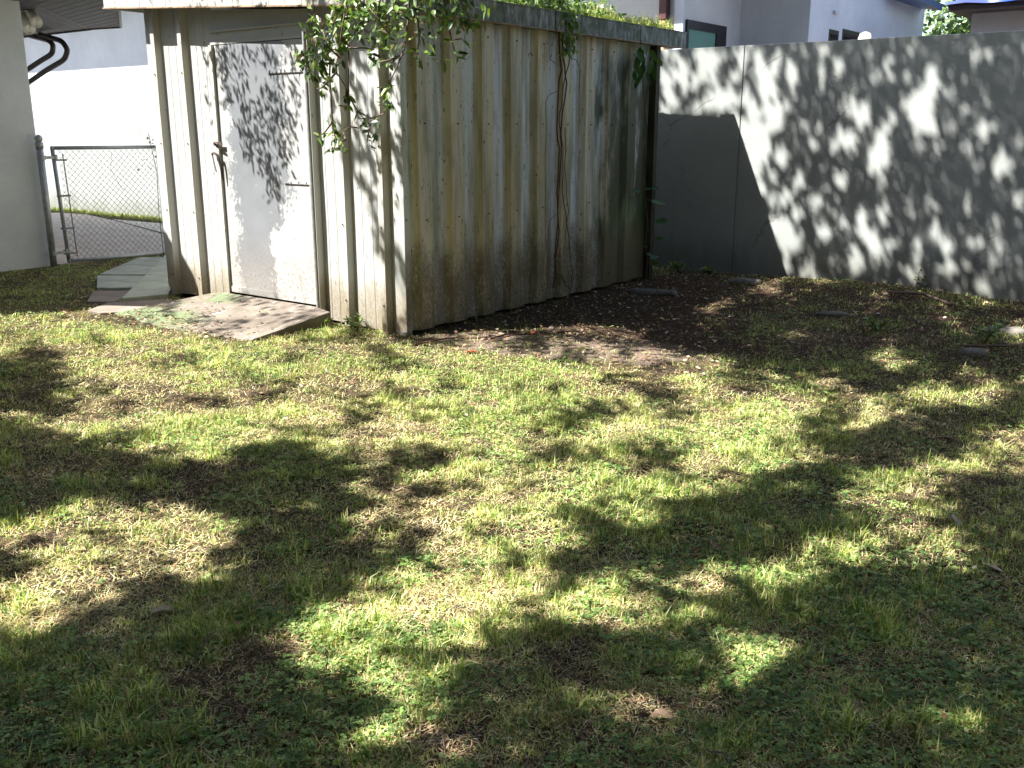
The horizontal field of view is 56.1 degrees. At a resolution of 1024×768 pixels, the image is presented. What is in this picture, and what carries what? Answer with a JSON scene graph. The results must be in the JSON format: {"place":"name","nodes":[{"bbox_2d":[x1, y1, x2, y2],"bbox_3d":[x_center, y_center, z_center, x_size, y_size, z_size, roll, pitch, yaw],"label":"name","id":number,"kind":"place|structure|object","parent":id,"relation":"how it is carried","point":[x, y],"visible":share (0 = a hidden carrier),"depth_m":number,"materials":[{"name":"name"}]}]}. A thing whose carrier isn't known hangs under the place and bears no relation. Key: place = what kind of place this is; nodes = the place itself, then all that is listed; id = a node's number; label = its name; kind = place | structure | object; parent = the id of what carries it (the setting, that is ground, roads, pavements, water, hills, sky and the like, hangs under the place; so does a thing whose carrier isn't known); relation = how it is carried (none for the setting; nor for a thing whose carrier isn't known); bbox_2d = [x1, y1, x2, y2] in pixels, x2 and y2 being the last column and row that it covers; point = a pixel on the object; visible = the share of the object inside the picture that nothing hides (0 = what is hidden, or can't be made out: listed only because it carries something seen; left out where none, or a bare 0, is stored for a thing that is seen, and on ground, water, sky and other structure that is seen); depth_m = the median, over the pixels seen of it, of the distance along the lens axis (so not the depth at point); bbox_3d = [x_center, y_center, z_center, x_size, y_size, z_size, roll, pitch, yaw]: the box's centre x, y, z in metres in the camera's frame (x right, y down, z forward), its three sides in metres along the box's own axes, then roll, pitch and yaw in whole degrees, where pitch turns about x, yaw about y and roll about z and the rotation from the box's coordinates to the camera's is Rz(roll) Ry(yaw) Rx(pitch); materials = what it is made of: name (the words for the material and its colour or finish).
{"place":"outdoors","nodes":[
{"label":"outdoors","id":0,"kind":"place"},
{"bbox_2d":[51,212,164,264],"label":"driveway","id":1,"kind":"structure","parent":0,"point":[58,238],"depth_m":13.53,"materials":[{"name":"grey concrete"}]},
{"bbox_2d":[113,219,162,233],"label":"path","id":2,"kind":"structure","parent":0,"point":[151,227],"depth_m":15.33,"materials":[{"name":"concrete"}]},
{"bbox_2d":[0,253,1023,767],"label":"grass","id":3,"kind":"structure","parent":0,"point":[224,621],"depth_m":3.49,"materials":[{"name":"green plant"}]},
{"bbox_2d":[0,211,1023,767],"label":"ground","id":4,"kind":"structure","parent":0,"point":[596,333],"depth_m":4.57,"materials":[{"name":"soil"}]},
{"bbox_2d":[34,135,56,267],"bbox_3d":[-5.142,-1.982,10.604,0.086,1.493,0.084,11,18,36],"label":"gate post","id":5,"kind":"object","parent":4,"relation":"on","point":[39,145],"visible":0.97,"depth_m":10.57,"materials":[{"name":"metal"}]},
{"bbox_2d":[39,145,165,262],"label":"chain link gate","id":6,"kind":"structure","parent":5,"relation":"attached to","point":[65,251],"depth_m":11.04,"materials":[{"name":"metal"}]},
{"bbox_2d":[110,134,163,254],"bbox_3d":[-4.433,-2.242,11.472,0.104,1.451,0.705,11,18,36],"label":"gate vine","id":7,"kind":"object","parent":6,"relation":"attached to","point":[150,142],"visible":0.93,"depth_m":11.55,"materials":[{"name":"plant"}]},
{"bbox_2d":[0,0,121,271],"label":"white house","id":8,"kind":"structure","parent":4,"relation":"on","point":[23,240],"depth_m":10.47,"materials":[{"name":"paint"}]},
{"bbox_2d":[21,10,42,34],"bbox_3d":[-5.496,-4.203,10.918,0.185,0.447,0.516,-11,18,-35],"label":"flood light","id":9,"kind":"object","parent":8,"relation":"attached to","point":[31,20],"visible":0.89,"depth_m":10.88,"materials":[{"name":"beige plastic"}]},
{"bbox_2d":[50,206,161,221],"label":"grass","id":10,"kind":"structure","parent":4,"relation":"on","point":[54,209],"depth_m":17.13,"materials":[{"name":"green plant"}]},
{"bbox_2d":[87,290,128,303],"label":"paving slab","id":11,"kind":"structure","parent":4,"relation":"on","point":[98,297],"depth_m":8.78,"materials":[{"name":"grey concrete"}]},
{"bbox_2d":[97,275,143,290],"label":"paving slab","id":12,"kind":"structure","parent":4,"relation":"on","point":[116,282],"depth_m":9.50,"materials":[{"name":"grey concrete"}]},
{"bbox_2d":[99,257,162,275],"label":"paving slab","id":13,"kind":"structure","parent":4,"relation":"on","point":[141,266],"depth_m":10.55,"materials":[{"name":"grey concrete"}]},
{"bbox_2d":[88,299,174,314],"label":"paving slab","id":14,"kind":"structure","parent":4,"relation":"on","point":[113,307],"depth_m":8.29,"materials":[{"name":"beige concrete"}]},
{"bbox_2d":[122,255,171,301],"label":"paving slab","id":15,"kind":"structure","parent":4,"relation":"on","point":[152,284],"depth_m":9.16,"materials":[{"name":"grey concrete"}]},
{"bbox_2d":[150,605,178,612],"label":"fallen leaf","id":16,"kind":"object","parent":4,"relation":"on","point":[159,610],"visible":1,"depth_m":3.04,"materials":[{"name":"plant"}]},
{"bbox_2d":[193,630,215,664],"bbox_3d":[-0.878,0.749,2.736,0.012,0.062,0.097,7,17,26],"label":"fallen twig","id":17,"kind":"object","parent":4,"relation":"on","point":[203,647],"visible":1,"depth_m":2.73,"materials":[{"name":"wood"}]},
{"bbox_2d":[115,292,330,341],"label":"entry ramp","id":18,"kind":"structure","parent":4,"relation":"on","point":[281,318],"depth_m":7.63,"materials":[{"name":"grey concrete"}]},
{"bbox_2d":[323,318,333,326],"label":"weed plant","id":19,"kind":"object","parent":4,"relation":"on","point":[327,322],"visible":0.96,"depth_m":7.46,"materials":[{"name":"green plant"}]},
{"bbox_2d":[343,311,365,331],"bbox_3d":[-1.210,-0.474,7.344,0.171,0.154,0.204,-5,16,-19],"label":"weed plant","id":20,"kind":"object","parent":4,"relation":"on","point":[356,324],"visible":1,"depth_m":7.32,"materials":[{"name":"green plant"}]},
{"bbox_2d":[290,0,493,154],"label":"overhanging tree","id":21,"kind":"object","parent":4,"relation":"on","point":[465,24],"visible":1,"depth_m":6.13,"materials":[{"name":"green plant"}]},
{"bbox_2d":[102,0,686,335],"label":"metal shed","id":22,"kind":"structure","parent":4,"relation":"on","point":[433,209],"depth_m":7.78,"materials":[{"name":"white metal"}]},
{"bbox_2d":[211,39,315,304],"bbox_3d":[-2.046,-1.703,7.794,1.206,2.025,0.093,11,18,36],"label":"door","id":23,"kind":"structure","parent":22,"relation":"in","point":[263,144],"depth_m":7.77,"materials":[{"name":"paint"}]},
{"bbox_2d":[496,0,626,290],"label":"hanging vine","id":24,"kind":"object","parent":22,"relation":"hanging from","point":[568,41],"visible":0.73,"depth_m":8.15,"materials":[{"name":"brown plant"}]},
{"bbox_2d":[497,0,679,30],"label":"roof weeds","id":25,"kind":"object","parent":22,"relation":"on","point":[640,21],"visible":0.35,"depth_m":8.79,"materials":[{"name":"green plant"}]},
{"bbox_2d":[632,43,668,280],"bbox_3d":[1.334,-2.134,9.434,0.180,2.310,0.716,12,19,38],"label":"climbing vine","id":26,"kind":"object","parent":22,"relation":"attached to","point":[639,59],"visible":0.98,"depth_m":9.21,"materials":[{"name":"green plant"}]},
{"bbox_2d":[410,332,511,345],"bbox_3d":[-0.359,-0.330,7.039,0.818,0.029,0.081,-6,16,-23],"label":"surface root","id":27,"kind":"object","parent":4,"relation":"on","point":[461,338],"visible":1,"depth_m":7.04,"materials":[{"name":"brown plant"}]},
{"bbox_2d":[24,0,942,83],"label":"white villa","id":28,"kind":"object","parent":4,"relation":"on","point":[108,54],"visible":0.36,"depth_m":13.15,"materials":[{"name":"paint"}]},
{"bbox_2d":[685,19,726,48],"bbox_3d":[2.396,-3.930,12.129,0.110,1.177,1.087,11,18,36],"label":"window frame","id":29,"kind":"structure","parent":28,"relation":"in","point":[699,34],"depth_m":11.94,"materials":[{"name":"grey metal"}]},
{"bbox_2d":[828,29,838,40],"bbox_3d":[4.298,-4.323,13.005,0.074,0.887,0.364,11,18,36],"label":"window frame","id":30,"kind":"structure","parent":28,"relation":"in","point":[833,34],"depth_m":12.86,"materials":[{"name":"grey metal"}]},
{"bbox_2d":[842,29,858,39],"bbox_3d":[4.706,-4.482,13.519,0.074,0.929,0.682,11,18,36],"label":"window frame","id":31,"kind":"structure","parent":28,"relation":"in","point":[846,34],"depth_m":13.34,"materials":[{"name":"black glass"}]},
{"bbox_2d":[0,255,1023,767],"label":"clover","id":32,"kind":"object","parent":4,"relation":"on","point":[572,757],"visible":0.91,"depth_m":2.85,"materials":[{"name":"green plant"}]},
{"bbox_2d":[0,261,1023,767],"bbox_3d":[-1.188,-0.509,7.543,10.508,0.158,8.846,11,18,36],"label":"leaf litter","id":33,"kind":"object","parent":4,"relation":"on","point":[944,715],"visible":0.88,"depth_m":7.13,"materials":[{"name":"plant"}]},
{"bbox_2d":[0,256,1023,767],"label":"dry thatch","id":34,"kind":"object","parent":4,"relation":"on","point":[68,610],"visible":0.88,"depth_m":3.31,"materials":[{"name":"plant"}]},
{"bbox_2d":[486,333,550,342],"bbox_3d":[0.042,-0.353,7.099,0.582,0.032,0.046,-10,18,-34],"label":"surface root","id":35,"kind":"object","parent":4,"relation":"on","point":[517,334],"visible":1,"depth_m":7.10,"materials":[{"name":"brown plant"}]},
{"bbox_2d":[29,30,1023,301],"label":"boundary wall","id":36,"kind":"structure","parent":4,"relation":"on","point":[889,160],"depth_m":9.47,"materials":[{"name":"paint"}]},
{"bbox_2d":[627,288,655,295],"bbox_3d":[1.234,-0.870,9.092,0.312,0.083,0.102,5,16,17],"label":"edging stone","id":37,"kind":"object","parent":4,"relation":"on","point":[641,291],"visible":0.79,"depth_m":9.05,"materials":[{"name":"grey stone"}]},
{"bbox_2d":[655,288,668,295],"bbox_3d":[1.410,-0.860,9.055,0.192,0.076,0.099,5,16,19],"label":"edging stone","id":38,"kind":"object","parent":4,"relation":"on","point":[662,292],"visible":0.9,"depth_m":9.02,"materials":[{"name":"grey stone"}]},
{"bbox_2d":[651,708,673,718],"bbox_3d":[0.395,0.868,2.518,0.060,0.013,0.041,2,16,8],"label":"fallen leaf","id":39,"kind":"object","parent":4,"relation":"on","point":[661,711],"visible":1,"depth_m":2.53,"materials":[{"name":"beige plant"}]},
{"bbox_2d":[666,290,677,296],"bbox_3d":[1.497,-0.845,8.985,0.098,0.069,0.104,7,16,25],"label":"edging stone","id":40,"kind":"object","parent":4,"relation":"on","point":[673,293],"visible":0.9,"depth_m":8.95,"materials":[{"name":"grey stone"}]},
{"bbox_2d":[669,261,684,271],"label":"weed plant","id":41,"kind":"object","parent":4,"relation":"on","point":[676,266],"visible":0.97,"depth_m":10.40,"materials":[{"name":"green plant"}]},
{"bbox_2d":[701,264,715,274],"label":"weed plant","id":42,"kind":"object","parent":4,"relation":"on","point":[707,270],"visible":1,"depth_m":10.18,"materials":[{"name":"green plant"}]},
{"bbox_2d":[707,750,733,767],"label":"fallen twig","id":43,"kind":"object","parent":4,"relation":"on","point":[725,755],"visible":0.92,"depth_m":2.35,"materials":[{"name":"wood"}]},
{"bbox_2d":[710,541,731,554],"bbox_3d":[0.765,0.602,3.520,0.031,0.007,0.100,-19,34,-37],"label":"fallen leaf","id":44,"kind":"object","parent":4,"relation":"on","point":[716,545],"visible":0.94,"depth_m":3.53,"materials":[{"name":"plant"}]},
{"bbox_2d":[729,277,761,284],"bbox_3d":[2.287,-1.000,9.413,0.324,0.092,0.134,5,16,19],"label":"stone","id":45,"kind":"object","parent":4,"relation":"on","point":[740,281],"visible":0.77,"depth_m":9.37,"materials":[{"name":"grey stone"}]},
{"bbox_2d":[816,311,848,316],"bbox_3d":[2.637,-0.580,7.910,0.268,0.046,0.115,2,15,8],"label":"stone","id":46,"kind":"object","parent":4,"relation":"on","point":[832,313],"visible":0.98,"depth_m":7.87,"materials":[{"name":"grey stone"}]},
{"bbox_2d":[858,32,871,38],"bbox_3d":[3.520,-2.326,9.867,0.150,2.435,0.150,11,18,36],"label":"garden lantern","id":47,"kind":"object","parent":4,"relation":"on","point":[865,35],"visible":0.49,"depth_m":9.52,"materials":[{"name":"beige plastic"}]},
{"bbox_2d":[863,315,893,331],"bbox_3d":[2.768,-0.455,7.296,0.243,0.156,0.135,7,16,24],"label":"weed plant","id":48,"kind":"object","parent":4,"relation":"on","point":[872,322],"visible":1,"depth_m":7.29,"materials":[{"name":"green plant"}]},
{"bbox_2d":[915,269,924,286],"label":"weed plant","id":49,"kind":"object","parent":4,"relation":"on","point":[919,276],"visible":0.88,"depth_m":9.11,"materials":[{"name":"green plant"}]},
{"bbox_2d":[887,291,954,306],"bbox_3d":[3.607,-0.764,8.443,0.096,0.073,0.641,-11,18,-36],"label":"fallen stick","id":50,"kind":"object","parent":4,"relation":"on","point":[924,294],"visible":1,"depth_m":8.46,"materials":[{"name":"brown wood"}]},
{"bbox_2d":[938,436,954,438],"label":"fallen leaf","id":51,"kind":"object","parent":4,"relation":"on","point":[948,437],"visible":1,"depth_m":4.81,"materials":[{"name":"plant"}]},
{"bbox_2d":[923,0,970,35],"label":"garden tree","id":52,"kind":"object","parent":4,"relation":"on","point":[965,26],"visible":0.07,"depth_m":17.01,"materials":[{"name":"green plant"}]},
{"bbox_2d":[951,514,961,526],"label":"fallen leaf","id":53,"kind":"object","parent":4,"relation":"on","point":[954,518],"visible":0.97,"depth_m":3.75,"materials":[{"name":"plant"}]},
{"bbox_2d":[958,348,987,358],"bbox_3d":[3.156,-0.211,6.575,0.136,0.077,0.143,-6,16,-21],"label":"stone","id":54,"kind":"object","parent":4,"relation":"on","point":[978,353],"visible":0.86,"depth_m":6.53,"materials":[{"name":"grey stone"}]},
{"bbox_2d":[945,0,1023,32],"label":"tarped house","id":55,"kind":"structure","parent":4,"relation":"on","point":[994,15],"depth_m":12.89,"materials":[{"name":"paint"}]},
{"bbox_2d":[972,322,1005,344],"bbox_3d":[3.409,-0.365,6.856,0.162,0.183,0.292,-4,15,-14],"label":"weed plant","id":56,"kind":"object","parent":4,"relation":"on","point":[989,334],"visible":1,"depth_m":6.84,"materials":[{"name":"green plant"}]},
{"bbox_2d":[960,344,1018,346],"bbox_3d":[3.369,-0.267,6.708,0.418,0.044,0.155,0,15,0],"label":"surface root","id":57,"kind":"object","parent":4,"relation":"on","point":[1003,345],"visible":1,"depth_m":6.71,"materials":[{"name":"brown plant"}]},
{"bbox_2d":[981,562,1003,571],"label":"fallen leaf","id":58,"kind":"object","parent":4,"relation":"on","point":[997,568],"visible":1,"depth_m":3.35,"materials":[{"name":"plant"}]},
{"bbox_2d":[986,325,1023,335],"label":"stone","id":59,"kind":"object","parent":4,"relation":"on","point":[1018,330],"visible":0.58,"depth_m":7.19,"materials":[{"name":"grey stone"}]},
{"bbox_2d":[922,0,962,35],"label":"sky","id":60,"kind":"structure","parent":0,"point":[942,2],"materials":[{"name":"white"}]},
{"bbox_2d":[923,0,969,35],"bbox_3d":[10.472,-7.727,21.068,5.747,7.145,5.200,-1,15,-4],"label":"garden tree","id":61,"kind":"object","parent":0,"point":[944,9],"visible":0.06,"depth_m":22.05,"materials":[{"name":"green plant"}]}
]}

